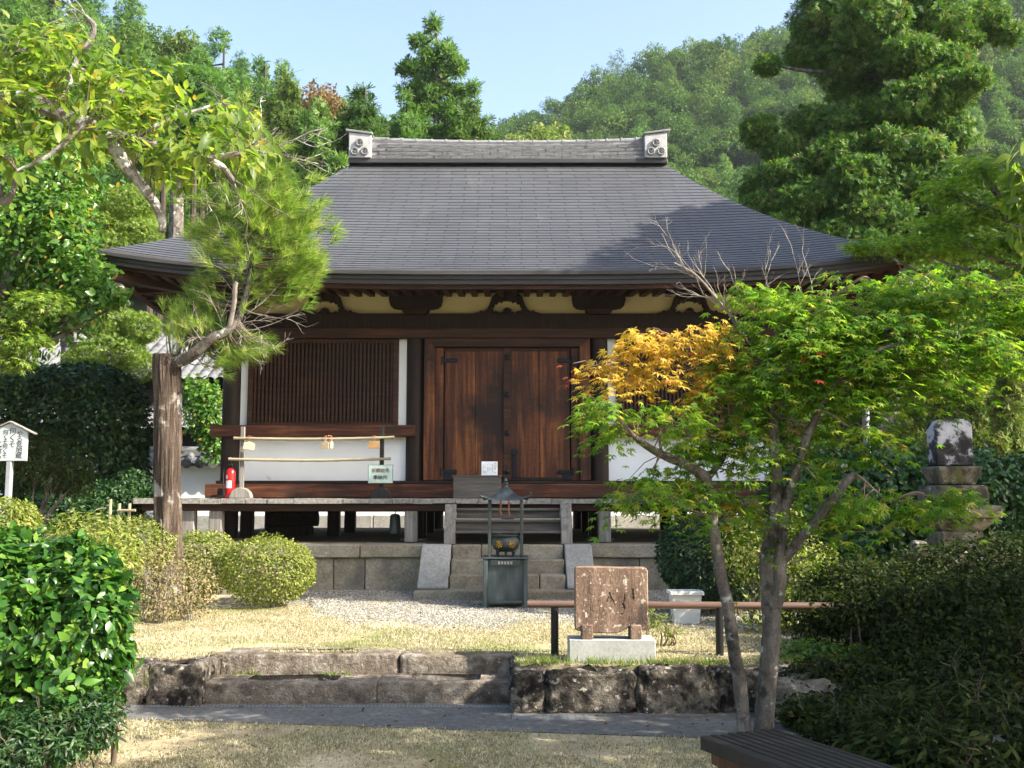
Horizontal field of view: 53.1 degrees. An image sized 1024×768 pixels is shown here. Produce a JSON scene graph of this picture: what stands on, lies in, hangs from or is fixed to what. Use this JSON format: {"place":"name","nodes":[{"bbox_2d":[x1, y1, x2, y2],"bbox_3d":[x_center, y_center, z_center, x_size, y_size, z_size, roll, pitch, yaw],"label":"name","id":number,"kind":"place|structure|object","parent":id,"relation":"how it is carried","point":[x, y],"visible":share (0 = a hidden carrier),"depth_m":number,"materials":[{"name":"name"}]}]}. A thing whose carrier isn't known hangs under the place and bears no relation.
{"place":"outdoors","nodes":[
{"label":"outdoors","id":0,"kind":"place"},
{"bbox_2d":[8,243,505,323],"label":"hill","id":1,"kind":"structure","parent":0,"point":[138,305],"depth_m":46.89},
{"bbox_2d":[0,0,33,63],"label":"hillside tree","id":2,"kind":"object","parent":1,"relation":"on","point":[10,3],"visible":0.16,"depth_m":64.10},
{"bbox_2d":[0,4,42,121],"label":"hillside tree","id":3,"kind":"object","parent":1,"relation":"on","point":[13,21],"visible":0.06,"depth_m":58.00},
{"bbox_2d":[6,0,51,37],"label":"hillside tree","id":4,"kind":"object","parent":1,"relation":"on","point":[31,4],"visible":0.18,"depth_m":67.04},
{"bbox_2d":[39,0,76,57],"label":"hillside tree","id":5,"kind":"object","parent":1,"relation":"on","point":[55,16],"visible":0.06,"depth_m":62.31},
{"bbox_2d":[44,9,123,131],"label":"hillside tree","id":6,"kind":"object","parent":1,"relation":"on","point":[99,38],"visible":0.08,"depth_m":57.30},
{"bbox_2d":[55,0,117,41],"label":"hillside tree","id":7,"kind":"object","parent":1,"relation":"on","point":[97,4],"visible":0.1,"depth_m":68.68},
{"bbox_2d":[57,95,131,191],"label":"hillside tree","id":8,"kind":"object","parent":1,"relation":"on","point":[108,163],"visible":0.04,"depth_m":51.55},
{"bbox_2d":[106,0,153,35],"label":"hillside tree","id":9,"kind":"object","parent":1,"relation":"on","point":[124,19],"visible":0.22,"depth_m":71.43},
{"bbox_2d":[102,38,162,64],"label":"hillside tree","id":10,"kind":"object","parent":1,"relation":"on","point":[130,45],"visible":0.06,"depth_m":65.00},
{"bbox_2d":[114,34,158,71],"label":"hillside tree","id":11,"kind":"object","parent":1,"relation":"on","point":[143,54],"visible":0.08,"depth_m":61.53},
{"bbox_2d":[87,167,186,279],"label":"hillside tree","id":12,"kind":"object","parent":1,"relation":"on","point":[126,180],"visible":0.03,"depth_m":47.44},
{"bbox_2d":[104,23,175,56],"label":"hillside tree","id":13,"kind":"object","parent":1,"relation":"on","point":[127,33],"visible":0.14,"depth_m":68.12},
{"bbox_2d":[149,25,201,75],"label":"hillside tree","id":14,"kind":"object","parent":1,"relation":"on","point":[180,48],"visible":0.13,"depth_m":66.54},
{"bbox_2d":[168,25,245,257],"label":"woodland tree","id":15,"kind":"object","parent":1,"relation":"on","point":[220,48],"visible":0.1,"depth_m":45.11,"materials":[{"name":"plant"}]},
{"bbox_2d":[227,49,259,96],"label":"hillside tree","id":16,"kind":"object","parent":1,"relation":"on","point":[241,63],"visible":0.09,"depth_m":68.61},
{"bbox_2d":[216,53,276,219],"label":"woodland tree","id":17,"kind":"object","parent":1,"relation":"on","point":[260,72],"visible":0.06,"depth_m":43.69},
{"bbox_2d":[259,72,305,195],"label":"woodland tree","id":18,"kind":"object","parent":1,"relation":"on","point":[282,112],"visible":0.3,"depth_m":42.63,"materials":[{"name":"plant"}]},
{"bbox_2d":[266,58,302,97],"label":"hillside tree","id":19,"kind":"object","parent":1,"relation":"on","point":[282,69],"visible":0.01,"depth_m":67.87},
{"bbox_2d":[283,93,348,204],"bbox_3d":[-6.981,-3.414,36.631,3.042,14.361,3.545,0,-6,0],"label":"woodland tree","id":20,"kind":"object","parent":1,"relation":"on","point":[339,160],"visible":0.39,"depth_m":36.82,"materials":[{"name":"plant"}]},
{"bbox_2d":[295,78,347,122],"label":"hillside tree","id":21,"kind":"object","parent":1,"relation":"on","point":[333,102],"visible":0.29,"depth_m":64.52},
{"bbox_2d":[330,82,390,166],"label":"woodland tree","id":22,"kind":"object","parent":1,"relation":"on","point":[365,117],"visible":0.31,"depth_m":37.45,"materials":[{"name":"plant"}]},
{"bbox_2d":[385,87,434,199],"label":"cedar tree","id":23,"kind":"object","parent":1,"relation":"on","point":[406,126],"visible":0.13,"depth_m":40.14,"materials":[{"name":"plant"}]},
{"bbox_2d":[387,10,484,268],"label":"cedar tree","id":24,"kind":"object","parent":1,"relation":"on","point":[433,89],"visible":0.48,"depth_m":41.29,"materials":[{"name":"green plant"}]},
{"bbox_2d":[432,92,505,268],"bbox_3d":[-1.609,-3.844,38.707,3.288,14.632,3.674,0,-6,0],"label":"woodland tree","id":25,"kind":"object","parent":1,"relation":"on","point":[472,127],"visible":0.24,"depth_m":38.95,"materials":[{"name":"plant"}]},
{"bbox_2d":[0,447,737,548],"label":"garden wall","id":26,"kind":"structure","parent":0,"point":[196,476],"depth_m":22.74,"materials":[{"name":"paint"}]},
{"bbox_2d":[58,0,802,129],"label":"sky","id":27,"kind":"structure","parent":0,"point":[525,53],"materials":[{"name":"blue"}]},
{"bbox_2d":[6,717,1005,767],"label":"lawn","id":28,"kind":"structure","parent":0,"point":[158,743],"depth_m":6.50,"materials":[{"name":"plant"}]},
{"bbox_2d":[0,682,132,767],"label":"undergrowth bush","id":29,"kind":"object","parent":28,"relation":"on","point":[28,753],"visible":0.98,"depth_m":5.50,"materials":[{"name":"plant"}]},
{"bbox_2d":[0,517,150,767],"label":"camellia bush","id":30,"kind":"object","parent":28,"relation":"on","point":[66,620],"visible":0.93,"depth_m":5.92,"materials":[{"name":"plant"}]},
{"bbox_2d":[0,0,361,258],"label":"cherry tree","id":31,"kind":"object","parent":28,"relation":"on","point":[24,92],"visible":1,"depth_m":6.15,"materials":[{"name":"green plant"}]},
{"bbox_2d":[120,604,798,767],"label":"leaf litter","id":32,"kind":"object","parent":28,"relation":"on","point":[389,725],"visible":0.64,"depth_m":7.18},
{"bbox_2d":[557,211,1023,731],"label":"maple tree","id":33,"kind":"object","parent":28,"relation":"on","point":[877,375],"visible":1,"depth_m":6.51,"materials":[{"name":"green plant"}]},
{"bbox_2d":[700,728,896,767],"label":"slatted bench","id":34,"kind":"object","parent":28,"relation":"on","point":[770,748],"visible":1,"depth_m":4.75,"materials":[{"name":"brown wood"}]},
{"bbox_2d":[775,650,951,750],"bbox_3d":[2.384,2.159,7.008,1.246,0.506,1.565,0,-6,0],"label":"ground shrub","id":35,"kind":"object","parent":28,"relation":"on","point":[810,719],"visible":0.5,"depth_m":6.96,"materials":[{"name":"plant"}]},
{"bbox_2d":[828,656,1023,767],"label":"leafy bush","id":36,"kind":"object","parent":28,"relation":"on","point":[952,738],"visible":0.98,"depth_m":5.64,"materials":[{"name":"plant"}]},
{"bbox_2d":[993,141,1023,268],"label":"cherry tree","id":37,"kind":"object","parent":28,"relation":"on","point":[1013,202],"visible":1,"depth_m":6.38,"materials":[{"name":"green plant"}]},
{"bbox_2d":[202,589,909,641],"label":"gravel yard","id":38,"kind":"structure","parent":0,"point":[226,601],"depth_m":11.58,"materials":[{"name":"gravel"}]},
{"bbox_2d":[479,478,531,607],"bbox_3d":[-0.074,1.835,11.922,0.612,1.476,0.612,0,-6,0],"label":"incense stand","id":39,"kind":"object","parent":38,"relation":"on","point":[505,580],"visible":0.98,"depth_m":11.65,"materials":[{"name":"grey metal"}]},
{"bbox_2d":[491,531,519,556],"bbox_3d":[-0.078,1.863,11.918,0.331,0.290,0.332,-4,-7,32],"label":"incense urn","id":40,"kind":"object","parent":39,"relation":"on","point":[505,543],"visible":0.98,"depth_m":11.80,"materials":[{"name":"grey metal"}]},
{"bbox_2d":[666,589,703,623],"bbox_3d":[1.762,2.264,10.417,0.340,0.322,0.280,0,-6,0],"label":"planter box","id":41,"kind":"object","parent":38,"relation":"on","point":[687,616],"visible":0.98,"depth_m":10.30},
{"bbox_2d":[653,508,761,616],"bbox_3d":[2.259,1.948,11.274,1.364,1.206,1.337,0,-6,0],"label":"round bush","id":42,"kind":"object","parent":38,"relation":"on","point":[682,577],"visible":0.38,"depth_m":10.91,"materials":[{"name":"plant"}]},
{"bbox_2d":[116,703,1013,747],"bbox_3d":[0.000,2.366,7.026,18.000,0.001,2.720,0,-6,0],"label":"path","id":43,"kind":"structure","parent":0,"point":[634,723],"depth_m":7.32,"materials":[{"name":"concrete"}]},
{"bbox_2d":[116,653,222,705],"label":"retaining wall","id":44,"kind":"structure","parent":43,"relation":"on","point":[157,681],"depth_m":7.81,"materials":[{"name":"stone"}]},
{"bbox_2d":[128,705,510,707],"bbox_3d":[-1.450,2.442,7.758,2.900,0.008,0.062,0,-6,0],"label":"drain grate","id":45,"kind":"object","parent":43,"relation":"on","point":[331,706],"visible":0.98,"depth_m":7.73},
{"bbox_2d":[512,714,595,719],"bbox_3d":[0.300,2.401,7.384,0.600,0.008,0.160,0,-6,0],"label":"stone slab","id":46,"kind":"object","parent":43,"relation":"on","point":[554,716],"visible":1,"depth_m":7.37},
{"bbox_2d":[507,652,1022,713],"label":"retaining wall","id":47,"kind":"structure","parent":43,"relation":"on","point":[686,688],"depth_m":7.55,"materials":[{"name":"stone"}]},
{"bbox_2d":[774,671,844,722],"bbox_3d":[2.098,2.277,7.390,0.607,0.370,0.461,0,-6,0],"label":"bank rock","id":48,"kind":"object","parent":43,"relation":"on","point":[785,683],"visible":0.24,"depth_m":7.23,"materials":[{"name":"stone"}]},
{"bbox_2d":[132,563,1023,671],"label":"lawn","id":49,"kind":"structure","parent":0,"point":[357,638],"depth_m":9.19,"materials":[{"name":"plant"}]},
{"bbox_2d":[0,421,37,526],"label":"signboard","id":50,"kind":"object","parent":49,"relation":"on","point":[13,441],"visible":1,"depth_m":10.58},
{"bbox_2d":[0,496,44,538],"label":"azalea bush","id":51,"kind":"object","parent":49,"relation":"on","point":[23,510],"visible":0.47,"depth_m":9.46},
{"bbox_2d":[0,288,80,376],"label":"maple tree","id":52,"kind":"object","parent":49,"relation":"on","point":[39,305],"visible":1,"depth_m":11.67,"materials":[{"name":"green plant"}]},
{"bbox_2d":[0,428,97,526],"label":"leafy bush","id":53,"kind":"object","parent":49,"relation":"on","point":[51,469],"visible":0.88,"depth_m":12.49,"materials":[{"name":"green plant"}]},
{"bbox_2d":[0,132,133,361],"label":"broadleaf tree","id":54,"kind":"object","parent":49,"relation":"on","point":[54,256],"visible":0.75,"depth_m":12.83,"materials":[{"name":"green plant"}]},
{"bbox_2d":[0,360,153,540],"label":"clipped hedge","id":55,"kind":"object","parent":49,"relation":"on","point":[73,396],"visible":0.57,"depth_m":14.98,"materials":[{"name":"plant"}]},
{"bbox_2d":[12,466,153,534],"bbox_3d":[-5.641,1.958,13.828,1.169,1.730,2.031,-5,-8,40],"label":"hedge","id":56,"kind":"object","parent":49,"relation":"on","point":[126,489],"visible":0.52,"depth_m":13.80,"materials":[{"name":"plant"}]},
{"bbox_2d":[39,502,151,590],"bbox_3d":[-4.132,1.780,9.998,1.260,1.261,1.139,0,-6,0],"label":"leafy bush","id":57,"kind":"object","parent":49,"relation":"on","point":[122,551],"visible":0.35,"depth_m":10.03,"materials":[{"name":"plant"}]},
{"bbox_2d":[58,289,162,450],"bbox_3d":[-8.220,0.740,19.552,3.197,5.321,1.366,-1,-6,11],"label":"cloud pruned tree","id":58,"kind":"object","parent":49,"relation":"on","point":[126,325],"visible":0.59,"depth_m":19.36,"materials":[{"name":"green plant"}]},
{"bbox_2d":[0,324,223,446],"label":"neighbouring house","id":59,"kind":"structure","parent":49,"relation":"on","point":[158,345],"depth_m":26.54,"materials":[{"name":"paint"}]},
{"bbox_2d":[63,183,164,543],"bbox_3d":[-8.124,-0.304,20.451,2.360,7.595,1.619,0,-6,0],"label":"cloud pruned tree","id":60,"kind":"object","parent":49,"relation":"on","point":[125,221],"visible":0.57,"depth_m":20.43,"materials":[{"name":"green plant"}]},
{"bbox_2d":[82,512,178,608],"bbox_3d":[-4.234,1.977,11.236,1.046,1.138,1.378,-6,-8,43],"label":"azalea bush","id":61,"kind":"object","parent":49,"relation":"on","point":[147,537],"visible":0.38,"depth_m":11.25,"materials":[{"name":"plant"}]},
{"bbox_2d":[83,45,252,323],"bbox_3d":[-10.774,-2.862,31.421,5.599,15.091,3.143,0,-6,0],"label":"woodland tree","id":62,"kind":"object","parent":49,"relation":"on","point":[176,212],"visible":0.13,"depth_m":31.52,"materials":[{"name":"green plant"}]},
{"bbox_2d":[120,541,222,623],"bbox_3d":[-3.561,2.048,10.576,0.970,0.860,1.096,-6,-9,44],"label":"azalea bush","id":63,"kind":"object","parent":49,"relation":"on","point":[155,615],"visible":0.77,"depth_m":10.46,"materials":[{"name":"plant"}]},
{"bbox_2d":[181,373,222,464],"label":"leafy bush","id":64,"kind":"object","parent":49,"relation":"on","point":[204,407],"visible":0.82,"depth_m":22.00,"materials":[{"name":"plant"}]},
{"bbox_2d":[182,528,239,605],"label":"azalea bush","id":65,"kind":"object","parent":49,"relation":"on","point":[204,539],"visible":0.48,"depth_m":12.04,"materials":[{"name":"plant"}]},
{"bbox_2d":[150,87,349,610],"bbox_3d":[-2.999,-0.485,11.890,2.337,6.206,1.677,-3,-7,24],"label":"pine tree","id":66,"kind":"object","parent":49,"relation":"on","point":[297,257],"visible":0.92,"depth_m":11.77,"materials":[{"name":"green plant"}]},
{"bbox_2d":[215,531,317,606],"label":"azalea bush","id":67,"kind":"object","parent":49,"relation":"on","point":[240,590],"visible":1,"depth_m":11.70,"materials":[{"name":"plant"}]},
{"bbox_2d":[204,647,511,703],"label":"garden steps","id":68,"kind":"structure","parent":49,"relation":"on","point":[391,675],"depth_m":8.22,"materials":[{"name":"stone"}]},
{"bbox_2d":[144,528,855,594],"bbox_3d":[-0.070,2.814,16.791,9.500,0.702,7.087,0,-6,0],"label":"stone podium","id":69,"kind":"object","parent":49,"relation":"on","point":[372,559],"visible":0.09,"depth_m":13.34,"materials":[{"name":"stone"}]},
{"bbox_2d":[265,512,318,535],"bbox_3d":[-3.490,2.225,16.355,0.814,0.368,0.500,0,-6,0],"label":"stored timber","id":70,"kind":"object","parent":69,"relation":"on","point":[293,523],"visible":0.93,"depth_m":16.18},
{"bbox_2d":[95,129,914,543],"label":"temple hall","id":71,"kind":"structure","parent":69,"relation":"on","point":[439,341],"depth_m":14.85,"materials":[{"name":"tile"}]},
{"bbox_2d":[222,457,235,497],"bbox_3d":[-3.901,1.291,14.151,0.138,0.568,0.166,-4,-8,35],"label":"fire extinguisher","id":72,"kind":"object","parent":71,"relation":"on","point":[230,482],"visible":0.98,"depth_m":14.10,"materials":[{"name":"metal"}]},
{"bbox_2d":[228,427,393,497],"bbox_3d":[-2.768,1.084,14.171,2.281,0.985,0.150,0,-6,0],"label":"votive rack","id":73,"kind":"object","parent":71,"relation":"on","point":[241,491],"visible":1,"depth_m":14.12,"materials":[{"name":"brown wood"}]},
{"bbox_2d":[368,465,392,482],"bbox_3d":[-1.807,1.238,14.077,0.343,0.254,0.022,0,-6,0],"label":"rack sign","id":74,"kind":"object","parent":73,"relation":"attached to","point":[380,473],"visible":1,"depth_m":14.07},
{"bbox_2d":[247,339,398,424],"bbox_3d":[-2.740,-0.023,14.909,2.180,1.257,0.140,0,-6,0],"label":"window","id":75,"kind":"structure","parent":71,"relation":"in","point":[315,381],"depth_m":14.88,"materials":[{"name":"brown wood"}]},
{"bbox_2d":[440,348,502,479],"bbox_3d":[-0.567,0.433,14.856,0.957,1.924,0.108,0,-6,0],"label":"door","id":76,"kind":"structure","parent":71,"relation":"in","point":[472,436],"depth_m":14.85,"materials":[{"name":"brown wood"}]},
{"bbox_2d":[452,475,501,497],"bbox_3d":[-0.478,1.421,14.149,0.676,0.311,0.364,0,-6,0],"label":"offering box","id":77,"kind":"object","parent":71,"relation":"on","point":[469,486],"visible":0.95,"depth_m":13.98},
{"bbox_2d":[511,348,573,479],"bbox_3d":[0.426,0.433,14.856,0.957,1.924,0.108,0,-6,0],"label":"door","id":78,"kind":"structure","parent":71,"relation":"in","point":[539,407],"depth_m":14.85,"materials":[{"name":"brown wood"}]},
{"bbox_2d":[615,339,766,424],"bbox_3d":[2.600,-0.023,14.909,2.180,1.257,0.140,0,-6,0],"label":"window","id":79,"kind":"structure","parent":71,"relation":"in","point":[663,394],"depth_m":14.88,"materials":[{"name":"brown wood"}]},
{"bbox_2d":[413,544,593,600],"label":"stone steps","id":80,"kind":"structure","parent":49,"relation":"on","point":[450,572],"depth_m":12.83,"materials":[{"name":"stone"}]},
{"bbox_2d":[567,566,655,662],"bbox_3d":[0.778,1.833,8.090,0.668,0.779,0.280,0,-6,0],"label":"stone tablet","id":81,"kind":"object","parent":49,"relation":"on","point":[610,599],"visible":0.94,"depth_m":8.01,"materials":[{"name":"stone"}]},
{"bbox_2d":[645,600,685,646],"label":"shrub","id":82,"kind":"object","parent":49,"relation":"on","point":[667,632],"visible":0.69,"depth_m":8.80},
{"bbox_2d":[516,651,884,665],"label":"edge grass","id":83,"kind":"structure","parent":49,"relation":"on","point":[591,660],"depth_m":7.85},
{"bbox_2d":[527,600,989,655],"bbox_3d":[2.862,2.003,8.310,5.476,0.487,0.077,0,-6,0],"label":"hand rail","id":84,"kind":"object","parent":49,"relation":"on","point":[554,606],"visible":0.48,"depth_m":8.30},
{"bbox_2d":[703,495,841,633],"bbox_3d":[2.636,1.757,10.109,1.367,1.338,1.594,0,-6,0],"label":"azalea bush","id":85,"kind":"object","parent":49,"relation":"on","point":[754,595],"visible":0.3,"depth_m":10.09,"materials":[{"name":"green plant"}]},
{"bbox_2d":[792,346,869,458],"bbox_3d":[9.452,0.856,31.094,3.752,8.195,3.323,0,-6,0],"label":"woodland tree","id":86,"kind":"object","parent":49,"relation":"on","point":[837,436],"visible":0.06,"depth_m":30.28,"materials":[{"name":"plant"}]},
{"bbox_2d":[779,634,886,669],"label":"ground shrub","id":87,"kind":"object","parent":49,"relation":"on","point":[794,650],"visible":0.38,"depth_m":8.00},
{"bbox_2d":[781,548,916,654],"bbox_3d":[2.817,1.895,8.688,1.149,0.976,1.141,-1,-6,14],"label":"azalea bush","id":88,"kind":"object","parent":49,"relation":"on","point":[812,621],"visible":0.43,"depth_m":8.60,"materials":[{"name":"plant"}]},
{"bbox_2d":[828,331,924,479],"bbox_3d":[11.764,0.469,33.146,4.096,9.407,3.401,0,-6,0],"label":"woodland tree","id":89,"kind":"object","parent":49,"relation":"on","point":[858,420],"visible":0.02,"depth_m":32.56,"materials":[{"name":"plant"}]},
{"bbox_2d":[736,0,1023,546],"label":"cedar tree","id":90,"kind":"object","parent":49,"relation":"on","point":[892,150],"visible":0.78,"depth_m":24.76,"materials":[{"name":"green plant"}]},
{"bbox_2d":[755,441,1023,573],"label":"clipped hedge","id":91,"kind":"object","parent":49,"relation":"on","point":[1000,478],"visible":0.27,"depth_m":12.55,"materials":[{"name":"plant"}]},
{"bbox_2d":[885,354,933,481],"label":"young cedar","id":92,"kind":"object","parent":49,"relation":"on","point":[914,424],"visible":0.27,"depth_m":20.77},
{"bbox_2d":[817,527,1023,643],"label":"hedge","id":93,"kind":"object","parent":49,"relation":"on","point":[1001,547],"visible":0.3,"depth_m":9.41,"materials":[{"name":"plant"}]},
{"bbox_2d":[835,151,1023,304],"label":"maple tree","id":94,"kind":"object","parent":49,"relation":"on","point":[984,213],"visible":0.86,"depth_m":13.43,"materials":[{"name":"green plant"}]},
{"bbox_2d":[913,323,961,460],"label":"young cedar","id":95,"kind":"object","parent":49,"relation":"on","point":[930,418],"visible":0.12,"depth_m":19.92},
{"bbox_2d":[900,419,1010,570],"bbox_3d":[4.960,1.492,11.506,0.900,2.192,0.900,0,-6,0],"label":"stone memorial","id":96,"kind":"object","parent":49,"relation":"on","point":[951,461],"visible":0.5,"depth_m":11.44,"materials":[{"name":"stone"}]},
{"bbox_2d":[955,327,997,456],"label":"young cedar","id":97,"kind":"object","parent":49,"relation":"on","point":[977,416],"visible":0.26,"depth_m":18.80,"materials":[{"name":"plant"}]},
{"bbox_2d":[982,344,1023,480],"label":"young cedar","id":98,"kind":"object","parent":49,"relation":"on","point":[1003,437],"visible":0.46,"depth_m":17.85,"materials":[{"name":"plant"}]},
{"bbox_2d":[539,1,1023,446],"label":"hill","id":99,"kind":"structure","parent":0,"point":[741,100],"depth_m":176.56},
{"bbox_2d":[520,120,573,139],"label":"hillside tree","id":100,"kind":"object","parent":99,"relation":"on","point":[544,132],"visible":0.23,"depth_m":76.39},
{"bbox_2d":[672,151,710,170],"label":"hillside tree","id":101,"kind":"object","parent":99,"relation":"on","point":[691,160],"visible":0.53,"depth_m":147.29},
{"bbox_2d":[695,139,739,169],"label":"hillside tree","id":102,"kind":"object","parent":99,"relation":"on","point":[714,153],"visible":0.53,"depth_m":146.86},
{"bbox_2d":[710,153,735,195],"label":"hillside tree","id":103,"kind":"object","parent":99,"relation":"on","point":[723,173],"visible":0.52,"depth_m":138.46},
{"bbox_2d":[724,136,764,168],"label":"hillside tree","id":104,"kind":"object","parent":99,"relation":"on","point":[747,158],"visible":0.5,"depth_m":145.87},
{"bbox_2d":[491,0,1023,199],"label":"forest canopy","id":105,"kind":"object","parent":99,"relation":"on","point":[700,56],"visible":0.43,"depth_m":177.13,"materials":[{"name":"plant"}]},
{"bbox_2d":[957,130,997,158],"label":"hillside tree","id":106,"kind":"object","parent":99,"relation":"on","point":[982,147],"visible":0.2,"depth_m":133.58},
{"bbox_2d":[972,83,1014,113],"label":"hillside tree","id":107,"kind":"object","parent":99,"relation":"on","point":[986,100],"visible":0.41,"depth_m":150.45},
{"bbox_2d":[984,120,1022,148],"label":"hillside tree","id":108,"kind":"object","parent":99,"relation":"on","point":[1000,133],"visible":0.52,"depth_m":139.12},
{"bbox_2d":[984,98,1022,138],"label":"hillside tree","id":109,"kind":"object","parent":99,"relation":"on","point":[997,108],"visible":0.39,"depth_m":143.19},
{"bbox_2d":[989,140,1018,173],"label":"hillside tree","id":110,"kind":"object","parent":99,"relation":"on","point":[1002,149],"visible":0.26,"depth_m":133.62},
{"bbox_2d":[811,549,1023,727],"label":"azalea bush","id":111,"kind":"object","parent":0,"point":[997,648],"visible":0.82,"depth_m":7.57,"materials":[{"name":"plant"}]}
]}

